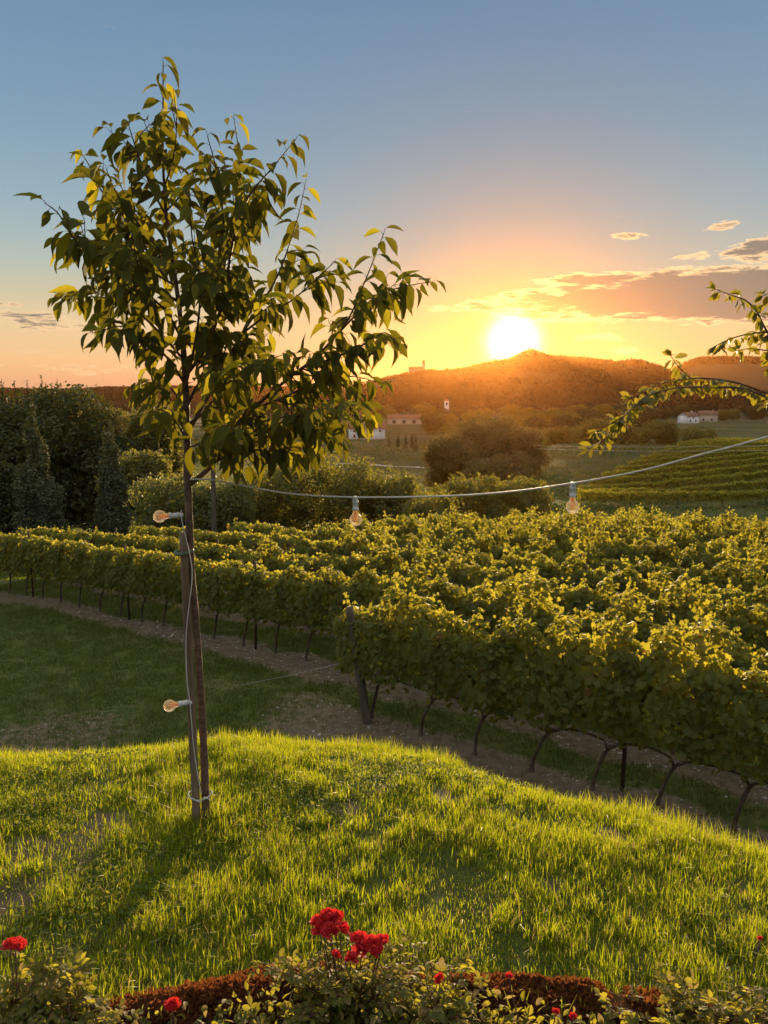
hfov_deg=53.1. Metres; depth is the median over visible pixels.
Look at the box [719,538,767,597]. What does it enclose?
grapevine
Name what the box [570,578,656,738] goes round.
grapevine
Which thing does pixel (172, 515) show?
light bulb
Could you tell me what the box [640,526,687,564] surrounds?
grapevine
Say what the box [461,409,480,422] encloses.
valley tree
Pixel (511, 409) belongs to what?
valley tree
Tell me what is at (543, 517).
grapevine
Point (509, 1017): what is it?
bed ground cover
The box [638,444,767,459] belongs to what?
distant vine row
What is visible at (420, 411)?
valley tree
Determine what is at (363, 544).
grapevine
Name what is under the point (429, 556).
grapevine
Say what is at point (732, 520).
grapevine
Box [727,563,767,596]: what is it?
grapevine
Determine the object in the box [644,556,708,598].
grapevine
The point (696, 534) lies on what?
grapevine
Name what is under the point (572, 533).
grapevine
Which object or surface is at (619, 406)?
valley tree
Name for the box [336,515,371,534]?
grapevine
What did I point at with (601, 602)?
grapevine
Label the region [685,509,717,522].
grapevine
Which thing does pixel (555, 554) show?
grapevine
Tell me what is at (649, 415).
valley tree
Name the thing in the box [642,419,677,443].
valley tree
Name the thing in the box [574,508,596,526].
grapevine
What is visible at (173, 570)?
grapevine
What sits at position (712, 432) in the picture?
valley tree
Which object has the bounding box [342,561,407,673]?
grapevine
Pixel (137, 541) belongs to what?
grapevine
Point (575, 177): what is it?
sky
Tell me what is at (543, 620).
grapevine
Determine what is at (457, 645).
grapevine
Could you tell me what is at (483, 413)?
valley tree
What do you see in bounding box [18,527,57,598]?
grapevine
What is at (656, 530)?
grapevine
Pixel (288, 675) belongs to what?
anchor wire
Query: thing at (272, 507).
loose shrub
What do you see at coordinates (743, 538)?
grapevine
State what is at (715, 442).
distant vine row
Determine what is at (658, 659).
grapevine
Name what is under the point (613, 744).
trellis wire
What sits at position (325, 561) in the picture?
grapevine
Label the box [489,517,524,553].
grapevine
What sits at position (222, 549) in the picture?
grapevine
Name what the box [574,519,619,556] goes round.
grapevine
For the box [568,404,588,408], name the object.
valley tree
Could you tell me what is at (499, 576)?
grapevine
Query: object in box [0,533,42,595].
grapevine
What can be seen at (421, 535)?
grapevine
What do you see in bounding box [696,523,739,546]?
grapevine
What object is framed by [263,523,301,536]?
grapevine
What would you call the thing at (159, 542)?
grapevine
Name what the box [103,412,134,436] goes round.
valley tree
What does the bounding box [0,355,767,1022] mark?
ground
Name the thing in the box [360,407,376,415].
valley tree
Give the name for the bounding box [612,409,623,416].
valley tree
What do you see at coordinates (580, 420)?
valley tree
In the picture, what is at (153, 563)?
grapevine
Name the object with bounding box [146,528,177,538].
grapevine
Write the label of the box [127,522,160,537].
grapevine
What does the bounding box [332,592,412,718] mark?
grapevine
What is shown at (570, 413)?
valley tree
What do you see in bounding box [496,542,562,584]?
grapevine
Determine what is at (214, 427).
valley tree
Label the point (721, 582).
grapevine
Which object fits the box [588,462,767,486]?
distant vine row
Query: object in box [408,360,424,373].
hill chapel
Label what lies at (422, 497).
string light cable
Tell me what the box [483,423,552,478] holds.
hazy tree
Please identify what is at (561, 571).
grapevine
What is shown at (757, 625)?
grapevine
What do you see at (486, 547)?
grapevine
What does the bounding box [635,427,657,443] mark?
valley tree
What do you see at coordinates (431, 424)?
valley tree
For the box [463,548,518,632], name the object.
grapevine
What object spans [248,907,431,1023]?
rose bush
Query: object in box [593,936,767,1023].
rose bush
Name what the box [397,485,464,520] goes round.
loose shrub
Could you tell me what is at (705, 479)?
distant vine row
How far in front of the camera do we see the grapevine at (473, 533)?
22.68 m
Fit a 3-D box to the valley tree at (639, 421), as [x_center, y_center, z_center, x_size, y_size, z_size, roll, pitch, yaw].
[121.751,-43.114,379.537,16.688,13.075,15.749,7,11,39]
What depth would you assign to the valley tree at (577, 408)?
614.81 m
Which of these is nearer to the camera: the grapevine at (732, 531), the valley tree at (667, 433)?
the grapevine at (732, 531)
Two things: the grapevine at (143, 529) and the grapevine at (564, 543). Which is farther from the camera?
the grapevine at (143, 529)
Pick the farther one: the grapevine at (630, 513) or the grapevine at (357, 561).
the grapevine at (630, 513)
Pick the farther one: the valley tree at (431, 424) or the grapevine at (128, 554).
the valley tree at (431, 424)
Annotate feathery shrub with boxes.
[122,471,209,530]
[177,475,257,533]
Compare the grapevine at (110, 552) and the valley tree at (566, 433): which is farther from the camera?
the valley tree at (566, 433)
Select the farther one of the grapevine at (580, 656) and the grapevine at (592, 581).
the grapevine at (592, 581)
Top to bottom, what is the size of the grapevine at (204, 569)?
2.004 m
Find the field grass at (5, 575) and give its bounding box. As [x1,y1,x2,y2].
[0,441,767,579]
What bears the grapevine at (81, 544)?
on the ground at (492, 757)
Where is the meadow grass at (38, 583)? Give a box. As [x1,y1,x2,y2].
[0,578,767,818]
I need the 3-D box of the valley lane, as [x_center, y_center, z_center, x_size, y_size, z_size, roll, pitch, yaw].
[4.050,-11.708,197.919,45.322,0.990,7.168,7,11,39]
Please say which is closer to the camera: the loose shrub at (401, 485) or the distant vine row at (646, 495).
the loose shrub at (401, 485)
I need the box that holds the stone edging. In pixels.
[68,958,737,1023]
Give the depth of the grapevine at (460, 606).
13.41 m
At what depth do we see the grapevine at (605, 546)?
20.46 m
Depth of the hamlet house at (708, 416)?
572.15 m
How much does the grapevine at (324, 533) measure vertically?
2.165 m
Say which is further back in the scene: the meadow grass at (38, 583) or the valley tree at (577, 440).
the valley tree at (577, 440)
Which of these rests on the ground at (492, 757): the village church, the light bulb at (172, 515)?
the village church
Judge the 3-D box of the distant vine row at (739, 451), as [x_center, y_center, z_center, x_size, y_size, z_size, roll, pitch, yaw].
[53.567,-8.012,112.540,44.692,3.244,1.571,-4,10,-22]
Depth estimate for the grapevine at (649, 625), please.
11.47 m
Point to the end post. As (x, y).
(364, 703)
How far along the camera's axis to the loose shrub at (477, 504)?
45.50 m
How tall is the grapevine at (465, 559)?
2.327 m
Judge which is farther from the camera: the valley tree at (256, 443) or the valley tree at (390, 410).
the valley tree at (390, 410)
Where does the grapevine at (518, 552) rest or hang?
on the ground at (492, 757)
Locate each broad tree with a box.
[0,375,121,529]
[0,459,32,550]
[45,423,144,532]
[90,443,178,526]
[124,394,183,478]
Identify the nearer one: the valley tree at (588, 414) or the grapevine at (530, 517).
the grapevine at (530, 517)
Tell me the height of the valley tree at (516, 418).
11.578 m
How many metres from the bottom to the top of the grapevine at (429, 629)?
2.701 m
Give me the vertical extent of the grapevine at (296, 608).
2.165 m
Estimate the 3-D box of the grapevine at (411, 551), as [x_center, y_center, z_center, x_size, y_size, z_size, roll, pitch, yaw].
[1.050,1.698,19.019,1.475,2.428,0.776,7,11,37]
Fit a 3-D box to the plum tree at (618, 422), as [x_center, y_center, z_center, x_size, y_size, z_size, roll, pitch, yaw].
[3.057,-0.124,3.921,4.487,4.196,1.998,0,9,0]
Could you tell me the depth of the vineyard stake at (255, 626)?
16.89 m
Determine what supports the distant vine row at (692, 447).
on the ground at (492, 757)
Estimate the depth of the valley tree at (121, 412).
505.43 m
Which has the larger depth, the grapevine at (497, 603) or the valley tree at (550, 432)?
the valley tree at (550, 432)
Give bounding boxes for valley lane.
[335,463,424,467]
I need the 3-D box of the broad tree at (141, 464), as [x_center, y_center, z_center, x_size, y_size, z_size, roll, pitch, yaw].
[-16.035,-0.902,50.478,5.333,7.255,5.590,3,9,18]
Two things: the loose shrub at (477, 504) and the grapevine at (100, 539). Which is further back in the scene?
the loose shrub at (477, 504)
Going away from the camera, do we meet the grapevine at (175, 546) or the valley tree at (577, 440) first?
the grapevine at (175, 546)
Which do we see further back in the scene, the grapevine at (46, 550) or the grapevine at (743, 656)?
the grapevine at (46, 550)
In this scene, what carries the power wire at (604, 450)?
attached to the power pole
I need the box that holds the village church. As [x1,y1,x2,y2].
[444,398,448,408]
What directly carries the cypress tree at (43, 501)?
on the ground at (492, 757)
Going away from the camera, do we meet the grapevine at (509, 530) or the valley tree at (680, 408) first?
the grapevine at (509, 530)
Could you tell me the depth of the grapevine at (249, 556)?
19.59 m
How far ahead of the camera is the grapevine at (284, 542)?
21.56 m
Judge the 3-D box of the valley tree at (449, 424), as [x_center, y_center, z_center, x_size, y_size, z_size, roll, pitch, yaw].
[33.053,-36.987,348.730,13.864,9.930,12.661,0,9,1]
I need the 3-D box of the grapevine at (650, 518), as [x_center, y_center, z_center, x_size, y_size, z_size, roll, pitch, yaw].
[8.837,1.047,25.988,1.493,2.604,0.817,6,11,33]
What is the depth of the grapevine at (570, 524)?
25.34 m
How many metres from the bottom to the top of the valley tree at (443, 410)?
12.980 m
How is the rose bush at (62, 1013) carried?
on the ground at (492, 757)
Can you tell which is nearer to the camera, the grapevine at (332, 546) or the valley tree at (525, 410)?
the grapevine at (332, 546)
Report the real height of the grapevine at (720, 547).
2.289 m
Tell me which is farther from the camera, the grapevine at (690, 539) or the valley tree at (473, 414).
the valley tree at (473, 414)
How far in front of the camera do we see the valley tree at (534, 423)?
373.87 m
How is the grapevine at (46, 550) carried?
on the ground at (492, 757)
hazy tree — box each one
[420,431,483,493]
[445,411,519,459]
[457,448,537,488]
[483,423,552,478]
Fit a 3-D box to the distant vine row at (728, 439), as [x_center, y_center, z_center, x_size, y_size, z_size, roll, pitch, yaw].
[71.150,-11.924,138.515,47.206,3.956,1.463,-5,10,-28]
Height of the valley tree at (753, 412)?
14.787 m
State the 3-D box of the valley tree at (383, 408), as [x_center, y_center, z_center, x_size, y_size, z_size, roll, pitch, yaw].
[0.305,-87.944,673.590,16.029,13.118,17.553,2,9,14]
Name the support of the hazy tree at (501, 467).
on the ground at (492, 757)
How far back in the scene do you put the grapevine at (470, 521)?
25.27 m
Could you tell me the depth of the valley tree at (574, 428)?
279.82 m
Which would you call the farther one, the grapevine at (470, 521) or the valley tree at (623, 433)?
the valley tree at (623, 433)
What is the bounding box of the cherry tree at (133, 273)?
[13,57,445,826]
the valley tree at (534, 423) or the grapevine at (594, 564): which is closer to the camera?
the grapevine at (594, 564)
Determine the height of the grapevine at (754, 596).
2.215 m
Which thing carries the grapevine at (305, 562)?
on the ground at (492, 757)
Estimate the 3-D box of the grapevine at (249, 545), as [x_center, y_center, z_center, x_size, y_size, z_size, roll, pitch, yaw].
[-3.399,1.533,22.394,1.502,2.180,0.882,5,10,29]
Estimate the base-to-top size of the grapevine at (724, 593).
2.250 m
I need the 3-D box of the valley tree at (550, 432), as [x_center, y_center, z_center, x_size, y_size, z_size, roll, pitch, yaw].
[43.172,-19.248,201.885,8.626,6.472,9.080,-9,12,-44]
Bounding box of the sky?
[0,0,767,388]
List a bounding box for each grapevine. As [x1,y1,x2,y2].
[0,532,24,592]
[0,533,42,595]
[15,526,35,580]
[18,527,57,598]
[26,526,60,580]
[33,537,80,602]
[43,526,70,561]
[52,539,98,606]
[54,527,91,576]
[73,546,117,611]
[74,529,102,584]
[86,528,122,590]
[89,544,137,617]
[105,530,142,593]
[110,546,160,621]
[125,531,161,593]
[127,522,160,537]
[131,550,181,625]
[139,532,178,573]
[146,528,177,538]
[157,552,209,611]
[160,526,195,540]
[165,541,202,576]
[185,529,219,558]
[194,541,224,610]
[194,555,241,638]
[201,531,236,589]
[210,540,248,613]
[211,553,272,646]
[221,531,259,592]
[226,518,258,533]
[230,545,270,618]
[240,570,306,652]
[242,529,280,564]
[245,522,282,539]
[253,535,300,594]
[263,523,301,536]
[263,528,311,568]
[271,559,334,660]
[280,548,327,627]
[288,530,321,552]
[290,535,328,571]
[306,561,373,661]
[310,550,350,631]
[311,523,349,544]
[312,536,359,608]
[317,519,343,529]
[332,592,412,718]
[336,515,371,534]
[336,522,372,543]
[340,546,394,603]
[342,526,379,574]
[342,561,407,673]
[357,513,394,539]
[361,522,396,547]
[368,528,411,573]
[373,540,419,609]
[375,569,463,735]
[378,558,457,675]
[379,511,406,528]
[379,515,419,538]
[385,528,420,549]
[397,510,436,525]
[401,533,448,573]
[402,536,464,603]
[403,514,438,539]
[408,519,451,553]
[421,574,497,695]
[425,512,457,530]
[427,511,470,540]
[428,607,518,754]
[440,509,454,519]
[440,541,480,584]
[441,528,482,558]
[445,554,507,631]
[449,503,486,537]
[455,524,496,545]
[459,511,488,520]
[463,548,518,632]
[465,525,512,560]
[465,559,554,694]
[473,515,508,532]
[476,599,594,772]
[481,561,542,621]
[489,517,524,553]
[495,543,544,561]
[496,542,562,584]
[499,516,532,548]
[500,504,537,522]
[502,506,539,526]
[510,517,558,556]
[516,598,581,690]
[520,508,566,553]
[525,507,551,524]
[528,532,583,570]
[530,573,596,617]
[536,542,593,604]
[538,591,659,790]
[542,521,587,556]
[543,508,572,518]
[549,503,583,525]
[551,522,588,553]
[553,518,582,529]
[565,541,615,593]
[566,571,641,618]
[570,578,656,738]
[571,563,643,609]
[574,505,613,531]
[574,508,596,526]
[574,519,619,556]
[577,518,626,561]
[595,507,624,520]
[599,599,741,809]
[601,516,634,524]
[602,555,657,598]
[604,507,647,543]
[608,514,651,559]
[611,503,646,519]
[611,533,658,565]
[612,507,636,519]
[617,555,682,609]
[620,584,697,701]
[626,609,719,754]
[630,505,661,532]
[633,510,672,539]
[638,504,674,524]
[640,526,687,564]
[644,529,697,573]
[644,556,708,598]
[655,506,691,536]
[661,570,753,682]
[668,510,697,528]
[670,523,716,568]
[671,515,709,544]
[671,569,739,609]
[680,542,737,576]
[682,644,767,833]
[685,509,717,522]
[686,547,749,592]
[687,507,729,538]
[687,611,767,773]
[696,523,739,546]
[707,517,731,529]
[709,534,757,562]
[715,519,756,542]
[719,506,763,530]
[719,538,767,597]
[719,592,767,663]
[720,577,767,643]
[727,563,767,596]
[730,525,767,557]
[746,543,767,570]
[747,515,767,542]
[756,631,767,720]
[761,676,767,777]
[762,570,767,584]
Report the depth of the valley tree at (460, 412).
623.06 m
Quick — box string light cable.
[181,436,767,794]
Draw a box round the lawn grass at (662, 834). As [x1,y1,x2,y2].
[0,724,767,1023]
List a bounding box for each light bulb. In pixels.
[153,510,183,522]
[163,700,191,711]
[349,497,361,525]
[566,482,579,513]
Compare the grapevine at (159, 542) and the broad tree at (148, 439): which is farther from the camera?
the broad tree at (148, 439)
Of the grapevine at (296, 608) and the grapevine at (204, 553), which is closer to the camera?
the grapevine at (296, 608)
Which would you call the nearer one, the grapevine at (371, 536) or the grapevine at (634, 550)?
the grapevine at (634, 550)
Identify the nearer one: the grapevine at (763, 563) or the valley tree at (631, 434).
the grapevine at (763, 563)
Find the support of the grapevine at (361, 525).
on the ground at (492, 757)
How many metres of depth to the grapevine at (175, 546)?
21.24 m
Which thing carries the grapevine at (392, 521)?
on the ground at (492, 757)
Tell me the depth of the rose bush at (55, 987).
2.69 m
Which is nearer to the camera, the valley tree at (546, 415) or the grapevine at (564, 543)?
the grapevine at (564, 543)
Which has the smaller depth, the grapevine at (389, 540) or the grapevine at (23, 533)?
the grapevine at (389, 540)
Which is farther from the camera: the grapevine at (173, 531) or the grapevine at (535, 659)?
the grapevine at (173, 531)
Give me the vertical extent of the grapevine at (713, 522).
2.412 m
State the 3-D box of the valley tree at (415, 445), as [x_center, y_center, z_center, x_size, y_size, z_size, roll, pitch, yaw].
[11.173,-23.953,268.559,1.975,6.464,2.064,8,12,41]
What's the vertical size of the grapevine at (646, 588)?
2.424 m
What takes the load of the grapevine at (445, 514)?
on the ground at (492, 757)
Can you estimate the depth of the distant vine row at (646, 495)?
79.72 m
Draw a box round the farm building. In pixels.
[387,415,421,423]
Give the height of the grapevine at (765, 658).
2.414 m
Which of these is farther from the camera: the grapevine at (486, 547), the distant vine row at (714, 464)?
the distant vine row at (714, 464)
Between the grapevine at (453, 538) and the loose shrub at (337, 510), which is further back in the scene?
the loose shrub at (337, 510)
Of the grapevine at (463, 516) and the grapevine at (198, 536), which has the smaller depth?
the grapevine at (198, 536)
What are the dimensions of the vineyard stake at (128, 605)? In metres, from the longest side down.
2.100 x 0.070 x 0.061 m
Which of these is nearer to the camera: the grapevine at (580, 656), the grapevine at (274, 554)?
the grapevine at (580, 656)
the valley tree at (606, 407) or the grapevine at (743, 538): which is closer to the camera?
the grapevine at (743, 538)
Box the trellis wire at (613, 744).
[390,683,767,785]
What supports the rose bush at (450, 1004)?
on the ground at (492, 757)
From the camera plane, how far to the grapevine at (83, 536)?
23.91 m
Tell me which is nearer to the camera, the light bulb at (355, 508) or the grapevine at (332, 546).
the light bulb at (355, 508)
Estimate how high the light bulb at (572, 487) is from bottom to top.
0.145 m
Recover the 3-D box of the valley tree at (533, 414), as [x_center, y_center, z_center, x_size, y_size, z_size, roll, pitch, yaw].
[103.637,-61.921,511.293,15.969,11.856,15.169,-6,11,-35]
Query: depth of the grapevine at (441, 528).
23.26 m
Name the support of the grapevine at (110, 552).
on the ground at (492, 757)
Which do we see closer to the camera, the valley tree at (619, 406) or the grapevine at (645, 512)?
the grapevine at (645, 512)
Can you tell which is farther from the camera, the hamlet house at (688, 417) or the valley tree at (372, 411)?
the valley tree at (372, 411)
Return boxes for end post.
[346,606,371,724]
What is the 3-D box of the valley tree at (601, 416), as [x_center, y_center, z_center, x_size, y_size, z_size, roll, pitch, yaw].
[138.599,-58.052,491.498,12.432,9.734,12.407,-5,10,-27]
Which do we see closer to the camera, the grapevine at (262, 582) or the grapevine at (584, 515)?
the grapevine at (262, 582)
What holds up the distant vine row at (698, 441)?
on the ground at (492, 757)
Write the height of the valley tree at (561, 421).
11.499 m
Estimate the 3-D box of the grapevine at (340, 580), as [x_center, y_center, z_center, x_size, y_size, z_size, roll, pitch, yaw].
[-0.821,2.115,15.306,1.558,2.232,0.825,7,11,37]
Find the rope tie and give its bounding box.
[188,790,212,802]
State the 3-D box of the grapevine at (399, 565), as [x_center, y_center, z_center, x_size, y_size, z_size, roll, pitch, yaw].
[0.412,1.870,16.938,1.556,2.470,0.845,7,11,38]
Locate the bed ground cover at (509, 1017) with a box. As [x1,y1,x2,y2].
[6,981,685,1023]
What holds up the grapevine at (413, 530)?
on the ground at (492, 757)
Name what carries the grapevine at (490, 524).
on the ground at (492, 757)
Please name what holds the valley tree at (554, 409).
on the ground at (492, 757)
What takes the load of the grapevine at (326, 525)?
on the ground at (492, 757)
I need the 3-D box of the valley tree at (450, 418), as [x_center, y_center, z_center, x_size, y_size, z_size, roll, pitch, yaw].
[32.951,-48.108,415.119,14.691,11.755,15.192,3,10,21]
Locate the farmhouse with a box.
[348,421,385,438]
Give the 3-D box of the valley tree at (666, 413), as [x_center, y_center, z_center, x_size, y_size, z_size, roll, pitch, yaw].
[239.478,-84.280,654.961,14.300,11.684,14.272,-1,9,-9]
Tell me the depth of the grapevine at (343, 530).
22.96 m
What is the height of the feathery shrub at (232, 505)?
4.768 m
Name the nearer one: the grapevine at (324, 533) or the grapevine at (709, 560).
the grapevine at (709, 560)
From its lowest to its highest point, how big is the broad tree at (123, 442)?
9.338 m
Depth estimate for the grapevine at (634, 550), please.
19.80 m
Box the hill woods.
[0,347,767,417]
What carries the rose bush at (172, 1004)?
on the ground at (492, 757)
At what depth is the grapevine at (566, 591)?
14.40 m
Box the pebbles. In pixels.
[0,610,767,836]
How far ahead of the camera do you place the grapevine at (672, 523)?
25.34 m
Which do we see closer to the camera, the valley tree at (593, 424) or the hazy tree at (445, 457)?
the hazy tree at (445, 457)
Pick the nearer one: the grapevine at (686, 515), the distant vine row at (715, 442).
the grapevine at (686, 515)
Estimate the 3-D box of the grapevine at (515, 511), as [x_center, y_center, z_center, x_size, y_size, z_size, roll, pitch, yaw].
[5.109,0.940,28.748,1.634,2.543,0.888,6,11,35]
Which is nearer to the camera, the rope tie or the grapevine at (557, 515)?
the rope tie
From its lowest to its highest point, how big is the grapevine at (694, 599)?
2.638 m
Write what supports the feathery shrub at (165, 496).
on the ground at (492, 757)
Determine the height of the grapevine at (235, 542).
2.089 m
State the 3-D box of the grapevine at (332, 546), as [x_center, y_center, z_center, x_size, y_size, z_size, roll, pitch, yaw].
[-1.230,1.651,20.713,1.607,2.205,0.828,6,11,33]
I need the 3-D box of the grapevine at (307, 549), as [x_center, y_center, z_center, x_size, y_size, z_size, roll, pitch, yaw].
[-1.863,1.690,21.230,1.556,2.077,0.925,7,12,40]
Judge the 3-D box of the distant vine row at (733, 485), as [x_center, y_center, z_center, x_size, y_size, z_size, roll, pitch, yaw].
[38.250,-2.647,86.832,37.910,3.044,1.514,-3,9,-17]
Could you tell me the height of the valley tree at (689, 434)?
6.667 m
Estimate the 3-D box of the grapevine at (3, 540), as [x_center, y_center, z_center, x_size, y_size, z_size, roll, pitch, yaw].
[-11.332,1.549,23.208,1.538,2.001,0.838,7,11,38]
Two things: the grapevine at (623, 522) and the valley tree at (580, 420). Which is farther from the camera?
the valley tree at (580, 420)
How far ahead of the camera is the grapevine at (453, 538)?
20.68 m
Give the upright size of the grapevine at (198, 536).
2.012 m
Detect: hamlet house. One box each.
[677,411,699,423]
[697,410,718,421]
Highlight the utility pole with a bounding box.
[210,464,216,532]
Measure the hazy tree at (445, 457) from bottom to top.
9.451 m
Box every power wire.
[535,445,767,446]
[549,449,767,450]
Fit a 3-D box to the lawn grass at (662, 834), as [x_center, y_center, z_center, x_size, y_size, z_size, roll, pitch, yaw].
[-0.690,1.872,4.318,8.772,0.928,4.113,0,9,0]
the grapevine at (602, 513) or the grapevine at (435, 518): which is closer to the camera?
the grapevine at (435, 518)
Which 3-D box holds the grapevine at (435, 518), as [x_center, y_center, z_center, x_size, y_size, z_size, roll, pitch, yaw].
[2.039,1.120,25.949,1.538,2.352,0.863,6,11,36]
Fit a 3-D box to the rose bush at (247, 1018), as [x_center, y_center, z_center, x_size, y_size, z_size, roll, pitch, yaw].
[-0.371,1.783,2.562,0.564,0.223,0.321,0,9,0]
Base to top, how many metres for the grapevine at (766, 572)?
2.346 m
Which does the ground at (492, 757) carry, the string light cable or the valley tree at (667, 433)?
the valley tree at (667, 433)
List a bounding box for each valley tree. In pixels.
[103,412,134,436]
[108,407,128,418]
[198,419,225,432]
[239,433,267,447]
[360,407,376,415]
[381,405,392,417]
[384,408,398,416]
[396,433,399,446]
[403,433,407,447]
[409,433,413,447]
[413,434,417,450]
[414,403,432,411]
[415,403,435,416]
[417,414,447,434]
[433,407,456,416]
[434,412,457,432]
[441,421,463,435]
[446,421,465,432]
[455,408,468,419]
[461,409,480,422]
[474,407,494,418]
[497,403,520,415]
[506,411,528,428]
[520,407,534,418]
[523,416,548,431]
[529,410,544,420]
[536,409,555,425]
[538,427,563,448]
[547,408,562,415]
[547,414,577,429]
[548,425,576,445]
[553,408,582,422]
[567,405,584,417]
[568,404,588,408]
[568,425,580,441]
[571,429,585,443]
[573,417,588,426]
[576,416,621,444]
[579,408,599,420]
[583,417,628,443]
[593,403,613,417]
[594,413,609,421]
[610,402,626,410]
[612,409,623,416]
[614,422,646,444]
[620,414,646,427]
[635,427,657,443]
[638,410,658,427]
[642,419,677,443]
[652,423,680,443]
[660,407,673,418]
[673,403,694,417]
[678,427,710,441]
[683,425,720,438]
[717,409,732,420]
[728,409,740,419]
[745,404,767,419]
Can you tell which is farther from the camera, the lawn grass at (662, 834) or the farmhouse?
the farmhouse
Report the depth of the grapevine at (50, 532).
25.04 m
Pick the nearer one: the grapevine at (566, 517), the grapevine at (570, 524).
the grapevine at (570, 524)
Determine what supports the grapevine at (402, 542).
on the ground at (492, 757)
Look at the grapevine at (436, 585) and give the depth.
13.88 m
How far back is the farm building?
552.43 m
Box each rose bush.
[0,935,101,1023]
[12,990,143,1023]
[133,997,202,1023]
[198,995,350,1023]
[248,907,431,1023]
[364,952,500,1023]
[464,972,606,1023]
[586,1007,627,1023]
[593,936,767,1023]
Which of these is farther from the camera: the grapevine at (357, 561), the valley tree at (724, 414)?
the valley tree at (724, 414)
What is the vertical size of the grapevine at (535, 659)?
2.630 m
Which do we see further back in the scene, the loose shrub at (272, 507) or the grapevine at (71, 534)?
the loose shrub at (272, 507)
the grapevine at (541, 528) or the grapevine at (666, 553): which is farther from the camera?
the grapevine at (541, 528)
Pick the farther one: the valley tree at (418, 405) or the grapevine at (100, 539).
the valley tree at (418, 405)
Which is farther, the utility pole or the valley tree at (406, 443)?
the valley tree at (406, 443)
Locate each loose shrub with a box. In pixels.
[237,464,317,539]
[283,447,380,531]
[358,461,428,526]
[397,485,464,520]
[427,471,511,523]
[486,474,557,517]
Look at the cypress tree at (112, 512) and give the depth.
44.93 m
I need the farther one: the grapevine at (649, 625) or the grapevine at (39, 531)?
the grapevine at (39, 531)
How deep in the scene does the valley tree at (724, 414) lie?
613.00 m
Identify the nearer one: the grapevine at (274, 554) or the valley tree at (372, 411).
the grapevine at (274, 554)
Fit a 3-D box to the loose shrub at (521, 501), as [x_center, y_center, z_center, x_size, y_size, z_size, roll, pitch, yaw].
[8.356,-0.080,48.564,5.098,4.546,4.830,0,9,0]
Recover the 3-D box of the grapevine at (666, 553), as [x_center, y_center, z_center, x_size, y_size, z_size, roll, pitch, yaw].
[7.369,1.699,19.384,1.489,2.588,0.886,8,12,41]
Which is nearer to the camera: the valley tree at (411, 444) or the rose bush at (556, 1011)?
the rose bush at (556, 1011)
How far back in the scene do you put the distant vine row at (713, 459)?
104.38 m
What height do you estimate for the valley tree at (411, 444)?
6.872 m
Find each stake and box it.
[27,530,33,596]
[124,544,130,619]
[173,532,200,821]
[254,561,256,649]
[620,700,629,789]
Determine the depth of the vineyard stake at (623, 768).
10.32 m
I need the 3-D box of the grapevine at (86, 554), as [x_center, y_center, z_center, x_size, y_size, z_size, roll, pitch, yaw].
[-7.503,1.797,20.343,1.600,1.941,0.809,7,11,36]
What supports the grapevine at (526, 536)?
on the ground at (492, 757)
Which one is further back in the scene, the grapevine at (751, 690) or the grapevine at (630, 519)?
the grapevine at (630, 519)
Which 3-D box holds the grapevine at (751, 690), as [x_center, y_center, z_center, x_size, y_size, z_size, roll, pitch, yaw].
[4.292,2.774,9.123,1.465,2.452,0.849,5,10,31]
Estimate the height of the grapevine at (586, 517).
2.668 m
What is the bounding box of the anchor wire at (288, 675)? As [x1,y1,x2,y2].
[233,662,344,686]
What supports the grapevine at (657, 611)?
on the ground at (492, 757)
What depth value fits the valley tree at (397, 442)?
298.24 m
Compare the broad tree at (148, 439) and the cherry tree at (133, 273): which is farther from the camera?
the broad tree at (148, 439)
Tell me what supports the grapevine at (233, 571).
on the ground at (492, 757)
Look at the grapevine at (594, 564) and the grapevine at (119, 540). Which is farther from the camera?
the grapevine at (119, 540)
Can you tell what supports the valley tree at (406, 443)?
on the ground at (492, 757)
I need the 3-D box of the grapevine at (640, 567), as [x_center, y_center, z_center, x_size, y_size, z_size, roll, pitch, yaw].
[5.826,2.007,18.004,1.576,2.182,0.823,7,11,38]
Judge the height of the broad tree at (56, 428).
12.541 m
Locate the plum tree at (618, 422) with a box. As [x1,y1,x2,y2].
[577,281,767,457]
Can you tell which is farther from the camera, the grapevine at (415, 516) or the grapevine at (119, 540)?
the grapevine at (415, 516)
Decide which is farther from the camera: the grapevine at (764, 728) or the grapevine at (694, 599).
the grapevine at (694, 599)
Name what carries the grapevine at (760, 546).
on the ground at (492, 757)
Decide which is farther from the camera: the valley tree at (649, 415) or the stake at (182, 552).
the valley tree at (649, 415)
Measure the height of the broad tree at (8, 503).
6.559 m
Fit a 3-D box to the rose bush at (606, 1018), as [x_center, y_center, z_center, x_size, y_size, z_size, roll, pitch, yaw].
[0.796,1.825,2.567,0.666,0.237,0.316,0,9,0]
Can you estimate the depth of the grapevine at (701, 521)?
24.61 m
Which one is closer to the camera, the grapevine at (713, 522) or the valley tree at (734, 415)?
the grapevine at (713, 522)
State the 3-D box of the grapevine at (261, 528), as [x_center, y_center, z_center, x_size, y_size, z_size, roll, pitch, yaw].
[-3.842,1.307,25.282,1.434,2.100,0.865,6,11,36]
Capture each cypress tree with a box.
[4,401,71,562]
[92,421,138,535]
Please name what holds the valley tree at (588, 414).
on the ground at (492, 757)
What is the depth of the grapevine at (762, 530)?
23.76 m
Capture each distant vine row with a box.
[576,469,767,490]
[576,479,767,498]
[576,488,767,507]
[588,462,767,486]
[600,456,767,476]
[614,451,767,470]
[626,448,767,466]
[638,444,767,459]
[652,441,767,453]
[664,440,763,453]
[677,438,767,446]
[690,437,767,440]

